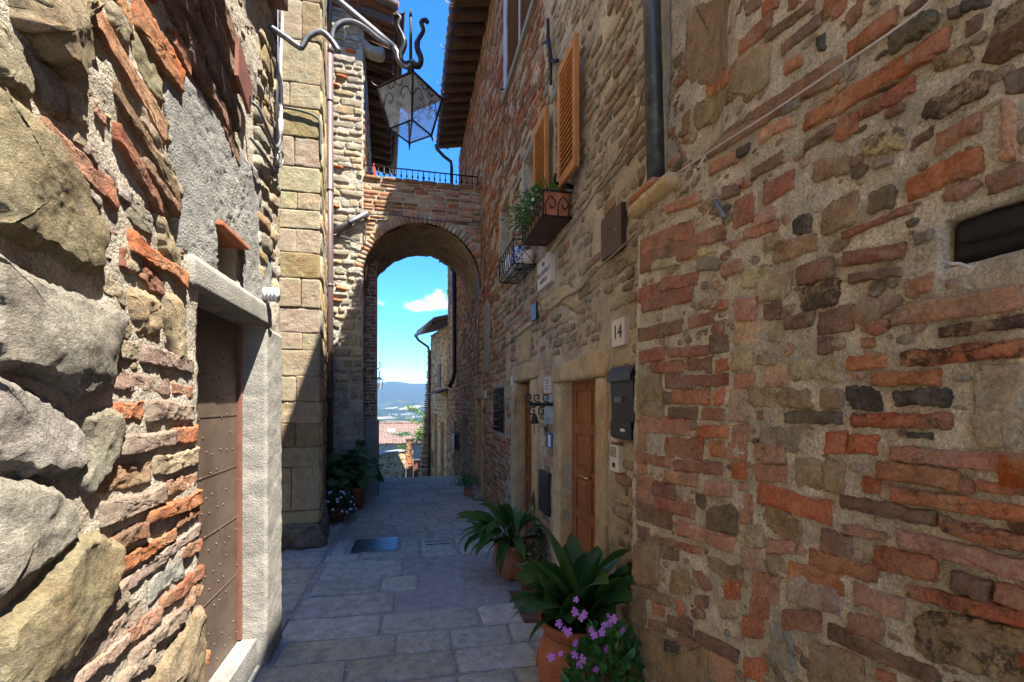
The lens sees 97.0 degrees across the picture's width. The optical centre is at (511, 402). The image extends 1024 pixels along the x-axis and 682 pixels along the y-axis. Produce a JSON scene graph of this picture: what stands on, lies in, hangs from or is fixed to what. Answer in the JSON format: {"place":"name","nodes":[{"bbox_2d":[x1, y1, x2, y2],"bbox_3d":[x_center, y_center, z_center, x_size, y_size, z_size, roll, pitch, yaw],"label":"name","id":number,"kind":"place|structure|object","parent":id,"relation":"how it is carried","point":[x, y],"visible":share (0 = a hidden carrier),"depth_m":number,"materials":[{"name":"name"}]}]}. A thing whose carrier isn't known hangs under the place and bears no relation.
{"place":"outdoors","nodes":[
{"label":"outdoors","id":0,"kind":"place"},
{"bbox_2d":[248,476,543,681],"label":"street","id":1,"kind":"structure","parent":0,"point":[384,614],"depth_m":3.79,"materials":[{"name":"grey stone"}]},
{"bbox_2d":[0,0,281,681],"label":"stone house","id":2,"kind":"structure","parent":1,"relation":"on","point":[140,426],"depth_m":1.55,"materials":[{"name":"stone"}]},
{"bbox_2d":[195,308,241,681],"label":"door","id":3,"kind":"structure","parent":2,"relation":"in","point":[218,340],"depth_m":2.60,"materials":[{"name":"wood"}]},
{"bbox_2d":[234,37,252,113],"bbox_3d":[-1.470,-1.781,2.494,0.028,0.297,0.223,0,0,-13],"label":"access plate","id":4,"kind":"object","parent":2,"relation":"attached to","point":[242,78],"visible":1,"depth_m":2.46,"materials":[{"name":"brown metal"}]},
{"bbox_2d":[249,100,281,172],"bbox_3d":[-1.511,-1.647,2.845,0.072,0.358,0.480,0,0,-8],"label":"cable loop","id":5,"kind":"object","parent":2,"relation":"attached to","point":[258,147],"visible":0.97,"depth_m":2.71,"materials":[{"name":"grey plastic"}]},
{"bbox_2d":[262,287,279,301],"bbox_3d":[-1.565,-0.691,2.901,0.130,0.090,0.090,0,0,-13],"label":"vent cap","id":6,"kind":"object","parent":2,"relation":"attached to","point":[271,294],"visible":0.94,"depth_m":2.88,"materials":[{"name":"white plastic"}]},
{"bbox_2d":[269,150,283,167],"bbox_3d":[-1.593,-1.641,3.059,0.067,0.154,0.154,0,0,-13],"label":"iron ring","id":7,"kind":"object","parent":2,"relation":"attached to","point":[276,158],"visible":0.98,"depth_m":3.02,"materials":[{"name":"grey metal"}]},
{"bbox_2d":[275,9,278,173],"bbox_3d":[-1.620,-2.287,3.123,0.024,1.415,0.024,0,0,10],"label":"conduit pipe","id":8,"kind":"object","parent":2,"relation":"attached to","point":[277,90],"visible":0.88,"depth_m":3.12,"materials":[{"name":"grey metal"}]},
{"bbox_2d":[268,0,287,10],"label":"junction box","id":9,"kind":"object","parent":2,"relation":"attached to","point":[282,5],"visible":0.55,"depth_m":2.98,"materials":[{"name":"brown metal"}]},
{"bbox_2d":[277,10,283,140],"bbox_3d":[-1.606,-2.357,3.151,0.036,1.092,0.082,0,0,-13],"label":"cable bundle","id":10,"kind":"object","parent":2,"relation":"hanging from","point":[280,129],"visible":0.91,"depth_m":3.15,"materials":[{"name":"white plastic"}]},
{"bbox_2d":[268,0,448,149],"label":"street lantern","id":11,"kind":"object","parent":2,"relation":"attached to","point":[410,90],"visible":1,"depth_m":3.07,"materials":[{"name":"grey metal"}]},
{"bbox_2d":[279,0,329,550],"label":"ashlar house","id":12,"kind":"structure","parent":1,"relation":"on","point":[303,244],"depth_m":5.24,"materials":[{"name":"stone"}]},
{"bbox_2d":[283,106,321,159],"bbox_3d":[-2.408,-3.096,5.204,0.413,0.541,0.059,0,0,-18],"label":"black cable","id":13,"kind":"object","parent":12,"relation":"attached to","point":[320,130],"visible":0.96,"depth_m":5.25,"materials":[{"name":"grey plastic"}]},
{"bbox_2d":[326,0,333,494],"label":"downpipe","id":14,"kind":"object","parent":12,"relation":"attached to","point":[330,249],"visible":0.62,"depth_m":7.32,"materials":[{"name":"metal"}]},
{"bbox_2d":[324,487,357,522],"bbox_3d":[-2.457,1.452,6.436,0.552,0.496,0.565,0,0,-13],"label":"white flower bush","id":15,"kind":"object","parent":1,"relation":"on","point":[339,514],"visible":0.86,"depth_m":6.36,"materials":[{"name":"green plant"}]},
{"bbox_2d":[325,452,359,509],"bbox_3d":[-2.667,1.224,6.924,0.685,0.952,0.797,0,0,-13],"label":"potted lobed plant","id":16,"kind":"object","parent":1,"relation":"on","point":[342,480],"visible":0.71,"depth_m":6.79,"materials":[{"name":"green plant"}]},
{"bbox_2d":[327,440,384,509],"bbox_3d":[-2.465,1.147,7.189,0.890,1.106,0.844,0,0,-13],"label":"potted lobed plant","id":17,"kind":"object","parent":1,"relation":"on","point":[365,470],"visible":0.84,"depth_m":7.13,"materials":[{"name":"green plant"}]},
{"bbox_2d":[332,0,404,502],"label":"rubble house","id":18,"kind":"structure","parent":1,"relation":"on","point":[363,59],"depth_m":7.55,"materials":[{"name":"beige stone"}]},
{"bbox_2d":[333,210,368,233],"bbox_3d":[-2.680,-2.961,7.476,0.633,0.452,0.104,0,0,-13],"label":"waste pipe","id":19,"kind":"object","parent":18,"relation":"attached to","point":[350,222],"visible":0.91,"depth_m":7.45,"materials":[{"name":"grey metal"}]},
{"bbox_2d":[364,78,365,132],"bbox_3d":[-2.620,-5.250,8.073,0.040,0.900,0.240,0,0,-16],"label":"slit window","id":20,"kind":"structure","parent":18,"relation":"in","point":[365,78],"depth_m":7.96,"materials":[{"name":"grey metal"}]},
{"bbox_2d":[346,536,399,554],"bbox_3d":[-1.622,1.697,5.355,0.570,0.046,0.580,0,0,-13],"label":"drain grate","id":21,"kind":"object","parent":1,"relation":"on","point":[374,545],"visible":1,"depth_m":5.30,"materials":[{"name":"metal"}]},
{"bbox_2d":[379,449,406,477],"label":"garden wall","id":22,"kind":"structure","parent":1,"relation":"on","point":[393,463],"depth_m":19.50,"materials":[{"name":"stone"}]},
{"bbox_2d":[397,444,406,449],"bbox_3d":[-4.896,1.990,20.223,0.485,0.294,0.189,0,0,-13],"label":"grass tuft","id":23,"kind":"object","parent":22,"relation":"on","point":[402,447],"visible":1,"depth_m":20.21,"materials":[{"name":"green plant"}]},
{"bbox_2d":[388,431,412,437],"bbox_3d":[-5.715,1.650,23.218,1.259,0.338,1.250,0,0,-13],"label":"garden bush","id":24,"kind":"object","parent":1,"relation":"on","point":[402,434],"visible":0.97,"depth_m":23.24,"materials":[{"name":"green plant"}]},
{"bbox_2d":[307,496,500,676],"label":"fallen petals","id":25,"kind":"object","parent":1,"relation":"on","point":[393,565],"visible":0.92,"depth_m":3.83,"materials":[{"name":"plant"}]},
{"bbox_2d":[405,438,413,476],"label":"brick gate pillar","id":26,"kind":"structure","parent":1,"relation":"on","point":[409,458],"depth_m":20.38,"materials":[{"name":"brick"}]},
{"bbox_2d":[413,439,420,476],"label":"garden gate","id":27,"kind":"structure","parent":26,"relation":"attached to","point":[416,463],"depth_m":20.60,"materials":[{"name":"black metal"}]},
{"bbox_2d":[414,314,448,476],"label":"end house","id":28,"kind":"structure","parent":1,"relation":"on","point":[433,455],"depth_m":16.68,"materials":[{"name":"stone"}]},
{"bbox_2d":[439,260,458,475],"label":"house","id":29,"kind":"structure","parent":1,"relation":"on","point":[453,426],"depth_m":13.59,"materials":[{"name":"brown stone"}]},
{"bbox_2d":[447,270,455,387],"bbox_3d":[-1.620,-2.788,12.165,0.248,4.826,0.170,0,0,-13],"label":"downpipe","id":30,"kind":"object","parent":29,"relation":"attached to","point":[452,380],"visible":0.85,"depth_m":12.12,"materials":[{"name":"metal"}]},
{"bbox_2d":[447,464,478,495],"bbox_3d":[-0.876,1.409,8.228,0.581,0.582,0.665,0,0,-13],"label":"potted shrub","id":31,"kind":"object","parent":1,"relation":"on","point":[467,490],"visible":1,"depth_m":8.18,"materials":[{"name":"green plant"}]},
{"bbox_2d":[454,490,546,580],"bbox_3d":[-0.168,1.285,4.391,0.792,0.830,1.038,0,0,-13],"label":"potted aspidistra","id":32,"kind":"object","parent":1,"relation":"on","point":[486,528],"visible":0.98,"depth_m":4.26,"materials":[{"name":"plant"}]},
{"bbox_2d":[497,541,547,589],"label":"potted flowers","id":33,"kind":"object","parent":1,"relation":"on","point":[521,560],"visible":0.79,"depth_m":4.10,"materials":[{"name":"green plant"}]},
{"bbox_2d":[509,590,539,621],"bbox_3d":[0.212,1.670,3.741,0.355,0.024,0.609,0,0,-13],"label":"flower pot","id":34,"kind":"object","parent":1,"relation":"on","point":[531,617],"visible":0.27,"depth_m":3.56,"materials":[{"name":"brown ceramic"}]},
{"bbox_2d":[433,0,670,681],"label":"brick and rubble house","id":35,"kind":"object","parent":1,"relation":"on","point":[569,128],"visible":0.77,"depth_m":3.96,"materials":[{"name":"stone"}]},
{"bbox_2d":[355,164,481,304],"bbox_3d":[-1.702,-3.066,8.659,2.267,1.972,1.816,0,0,-13],"label":"brick archway","id":36,"kind":"object","parent":35,"relation":"attached to","point":[399,238],"visible":0.96,"depth_m":7.92,"materials":[{"name":"brick"}]},
{"bbox_2d":[334,213,480,244],"bbox_3d":[-1.742,-2.897,7.706,2.456,0.549,0.017,0,0,-13],"label":"black cable","id":37,"kind":"object","parent":36,"relation":"attached to","point":[402,216],"visible":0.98,"depth_m":7.64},
{"bbox_2d":[453,433,459,449],"bbox_3d":[-1.441,1.012,11.787,0.170,0.400,0.400,0,0,-13],"label":"letter box","id":38,"kind":"object","parent":35,"relation":"attached to","point":[456,442],"visible":0.69,"depth_m":11.59,"materials":[{"name":"metal"}]},
{"bbox_2d":[477,250,483,372],"bbox_3d":[-0.541,-1.610,7.830,0.021,2.166,0.693,0,0,-13],"label":"conduit pipe","id":39,"kind":"object","parent":35,"relation":"attached to","point":[478,314],"visible":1,"depth_m":8.08,"materials":[{"name":"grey metal"}]},
{"bbox_2d":[503,0,506,92],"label":"window frame","id":40,"kind":"structure","parent":35,"relation":"in","point":[504,1],"depth_m":5.89,"materials":[{"name":"white paint"}]},
{"bbox_2d":[499,238,535,283],"bbox_3d":[0.045,-1.480,4.811,0.239,0.254,0.742,0,0,-13],"label":"wire basket","id":41,"kind":"object","parent":35,"relation":"attached to","point":[510,268],"visible":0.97,"depth_m":4.71,"materials":[{"name":"black metal"}]},
{"bbox_2d":[504,254,518,277],"bbox_3d":[-0.003,-1.476,4.918,0.164,0.220,0.164,0,0,-13],"label":"pale vase","id":42,"kind":"object","parent":41,"relation":"in","point":[507,260],"visible":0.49,"depth_m":4.86,"materials":[{"name":"white ceramic"}]},
{"bbox_2d":[510,245,524,269],"bbox_3d":[0.072,-1.476,4.627,0.180,0.220,0.180,0,0,-13],"label":"blue vase","id":43,"kind":"object","parent":41,"relation":"in","point":[518,250],"visible":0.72,"depth_m":4.55,"materials":[{"name":"ceramic"}]},
{"bbox_2d":[522,250,534,266],"bbox_3d":[0.165,-1.436,4.535,0.124,0.140,0.124,0,0,-13],"label":"white pot","id":44,"kind":"object","parent":41,"relation":"in","point":[526,258],"visible":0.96,"depth_m":4.49,"materials":[{"name":"ceramic"}]},
{"bbox_2d":[525,382,531,538],"bbox_3d":[0.239,0.721,5.008,0.109,1.918,0.786,0,0,-13],"label":"door","id":45,"kind":"structure","parent":35,"relation":"in","point":[528,443],"depth_m":5.25,"materials":[{"name":"red wood"}]},
{"bbox_2d":[531,301,539,321],"bbox_3d":[0.236,-0.901,4.513,0.050,0.170,0.190,0,0,-13],"label":"hatch","id":46,"kind":"object","parent":35,"relation":"attached to","point":[534,312],"visible":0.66,"depth_m":4.46,"materials":[{"name":"metal"}]},
{"bbox_2d":[501,175,571,246],"bbox_3d":[0.197,-1.573,3.848,0.543,0.408,0.839,0,0,-13],"label":"flower box","id":47,"kind":"object","parent":35,"relation":"attached to","point":[546,219],"visible":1,"depth_m":3.62,"materials":[{"name":"metal"}]},
{"bbox_2d":[526,394,552,434],"bbox_3d":[0.237,0.105,3.873,0.247,0.347,0.088,0,0,-13],"label":"bell bracket","id":48,"kind":"object","parent":35,"relation":"attached to","point":[534,420],"visible":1,"depth_m":3.86,"materials":[{"name":"black metal"}]},
{"bbox_2d":[538,469,551,516],"bbox_3d":[0.310,0.826,4.172,0.055,0.384,0.306,0,0,-13],"label":"meter cabinet","id":49,"kind":"object","parent":35,"relation":"attached to","point":[544,492],"visible":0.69,"depth_m":4.11,"materials":[{"name":"grey metal"}]},
{"bbox_2d":[537,251,554,291],"bbox_3d":[0.315,-1.180,4.128,0.064,0.260,0.410,0,0,-13],"label":"street sign","id":50,"kind":"object","parent":35,"relation":"attached to","point":[546,272],"visible":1,"depth_m":4.05,"materials":[{"name":"stone"}]},
{"bbox_2d":[544,396,552,424],"bbox_3d":[0.334,0.068,4.032,0.030,0.254,0.240,0,0,-13],"label":"notice case","id":51,"kind":"object","parent":35,"relation":"attached to","point":[548,414],"visible":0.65,"depth_m":4.01,"materials":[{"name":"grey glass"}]},
{"bbox_2d":[544,426,552,448],"bbox_3d":[0.323,0.304,3.996,0.066,0.192,0.205,0,0,-13],"label":"blue sign","id":52,"kind":"object","parent":35,"relation":"attached to","point":[549,440],"visible":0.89,"depth_m":3.97,"materials":[{"name":"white metal"}]},
{"bbox_2d":[544,376,553,392],"bbox_3d":[0.327,-0.157,4.055,0.033,0.146,0.227,0,0,-13],"label":"pink plaque","id":53,"kind":"object","parent":35,"relation":"attached to","point":[548,385],"visible":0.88,"depth_m":4.01,"materials":[{"name":"ceramic"}]},
{"bbox_2d":[542,18,559,85],"bbox_3d":[0.334,-2.962,3.774,0.063,0.712,0.622,0,0,-7],"label":"wall anchor","id":54,"kind":"object","parent":35,"relation":"attached to","point":[551,60],"depth_m":3.86,"materials":[{"name":"black metal"}]},
{"bbox_2d":[488,231,636,363],"bbox_3d":[0.155,-0.759,4.771,0.018,0.338,4.873,0,0,-13],"label":"wall cable","id":55,"kind":"object","parent":35,"relation":"attached to","point":[609,258],"depth_m":3.18,"materials":[{"name":"grey rubber"}]},
{"bbox_2d":[572,379,595,552],"bbox_3d":[0.573,0.731,3.397,0.109,1.798,0.716,0,0,-13],"label":"door","id":56,"kind":"structure","parent":35,"relation":"in","point":[583,392],"depth_m":3.50,"materials":[{"name":"brown wood"}]},
{"bbox_2d":[551,85,644,252],"bbox_3d":[0.518,-1.473,3.139,0.010,0.381,1.583,0,0,-13],"label":"wall cable","id":57,"kind":"object","parent":35,"relation":"attached to","point":[623,147],"depth_m":2.64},
{"bbox_2d":[601,202,627,260],"bbox_3d":[0.623,-1.030,2.761,0.060,0.260,0.285,0,0,-13],"label":"meter hatch","id":58,"kind":"object","parent":35,"relation":"attached to","point":[614,222],"visible":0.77,"depth_m":2.71,"materials":[{"name":"metal"}]},
{"bbox_2d":[601,202,627,260],"bbox_3d":[0.625,-1.030,2.761,0.055,0.260,0.285,0,0,-13],"label":"door leaf","id":59,"kind":"structure","parent":58,"relation":"in","point":[611,241],"depth_m":2.71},
{"bbox_2d":[608,430,621,442],"bbox_3d":[0.629,0.205,2.744,0.046,0.065,0.125,0,0,-13],"label":"plaque","id":60,"kind":"object","parent":35,"relation":"attached to","point":[610,438],"visible":0.47,"depth_m":2.74,"materials":[{"name":"beige stone"}]},
{"bbox_2d":[610,444,625,472],"bbox_3d":[0.631,0.334,2.704,0.058,0.156,0.115,0,0,-13],"label":"intercom","id":61,"kind":"object","parent":35,"relation":"attached to","point":[617,454],"visible":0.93,"depth_m":2.65,"materials":[{"name":"white plastic"}]},
{"bbox_2d":[607,364,635,440],"bbox_3d":[0.640,-0.007,2.451,0.151,0.415,0.277,0,0,-13],"label":"mailbox","id":62,"kind":"object","parent":35,"relation":"attached to","point":[621,379],"visible":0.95,"depth_m":2.42,"materials":[{"name":"metal"}]},
{"bbox_2d":[612,316,630,347],"bbox_3d":[0.646,-0.410,2.665,0.057,0.160,0.168,0,0,-13],"label":"house number","id":63,"kind":"object","parent":35,"relation":"attached to","point":[620,330],"visible":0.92,"depth_m":2.62,"materials":[{"name":"ceramic"}]},
{"bbox_2d":[643,0,664,180],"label":"downpipe","id":64,"kind":"object","parent":35,"relation":"attached to","point":[654,109],"visible":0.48,"depth_m":2.13,"materials":[{"name":"grey metal"}]},
{"bbox_2d":[508,524,633,681],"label":"potted aspidistra","id":65,"kind":"object","parent":1,"relation":"on","point":[589,582],"visible":0.81,"depth_m":2.30,"materials":[{"name":"plant"}]},
{"bbox_2d":[546,596,644,681],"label":"potted vinca","id":66,"kind":"object","parent":1,"relation":"on","point":[612,628],"visible":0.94,"depth_m":2.04,"materials":[{"name":"plant"}]},
{"bbox_2d":[627,0,1023,681],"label":"brick house","id":67,"kind":"structure","parent":1,"relation":"on","point":[829,434],"depth_m":1.15,"materials":[{"name":"brick"}]},
{"bbox_2d":[713,199,726,219],"bbox_3d":[0.715,-0.675,1.569,0.017,0.148,0.175,0,0,13],"label":"iron rod","id":68,"kind":"object","parent":67,"relation":"attached to","point":[721,212],"visible":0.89,"depth_m":1.53,"materials":[{"name":"grey metal"}]},
{"bbox_2d":[676,0,933,173],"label":"white wire","id":69,"kind":"object","parent":67,"relation":"attached to","point":[866,48],"visible":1,"depth_m":1.17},
{"bbox_2d":[942,260,972,269],"bbox_3d":[0.845,-0.263,0.870,0.019,0.046,0.105,0,0,23],"label":"wire stub","id":70,"kind":"object","parent":67,"relation":"attached to","point":[964,265],"visible":1,"depth_m":0.85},
{"bbox_3d":[-3.421,2.300,20.761,1.420,3.600,0.384,0,0,-13],"label":"stone side wall","id":71,"kind":"object","parent":1,"relation":"on","visible":0},
{"bbox_2d":[409,422,423,444],"bbox_3d":[-4.164,1.432,20.598,1.141,1.130,1.093,0,0,-13],"label":"garden bush","id":72,"kind":"object","parent":71,"relation":"on","point":[418,436],"visible":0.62,"depth_m":20.46,"materials":[{"name":"green plant"}]},
{"bbox_2d":[377,381,427,421],"bbox_3d":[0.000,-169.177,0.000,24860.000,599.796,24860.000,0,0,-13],"label":"terrain","id":73,"kind":"structure","parent":0,"point":[394,397],"depth_m":7747.32,"materials":[{"name":"blue"}]},
{"bbox_2d":[377,414,420,418],"bbox_3d":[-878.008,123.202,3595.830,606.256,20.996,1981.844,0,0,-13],"label":"distant village","id":74,"kind":"object","parent":73,"relation":"on","point":[397,414],"visible":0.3,"depth_m":3707.22,"materials":[{"name":"white paint"}]},
{"bbox_2d":[379,422,422,462],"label":"tiled house","id":75,"kind":"structure","parent":73,"relation":"on","point":[387,442],"depth_m":37.34,"materials":[{"name":"tile"}]},
{"bbox_2d":[405,404,425,425],"bbox_3d":[-4.237,1.990,21.576,1.736,3.826,0.791,0,0,-13],"label":"garden tree","id":76,"kind":"object","parent":73,"relation":"on","point":[415,409],"visible":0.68,"depth_m":21.48,"materials":[{"name":"green plant"}]},
{"bbox_2d":[376,0,460,383],"label":"sky","id":77,"kind":"structure","parent":0,"point":[412,291],"materials":[{"name":"blue"}]},
{"bbox_3d":[-6.267,-0.750,13.713,3.750,8.100,3.100,0,0,-13],"label":"left far house","id":78,"kind":"object","parent":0,"visible":0},
{"bbox_2d":[377,362,382,389],"bbox_3d":[-4.410,-0.861,14.589,0.521,0.909,0.260,0,0,-13],"label":"street lantern","id":79,"kind":"object","parent":78,"relation":"attached to","point":[379,378],"visible":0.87,"depth_m":14.61,"materials":[{"name":"black metal"}]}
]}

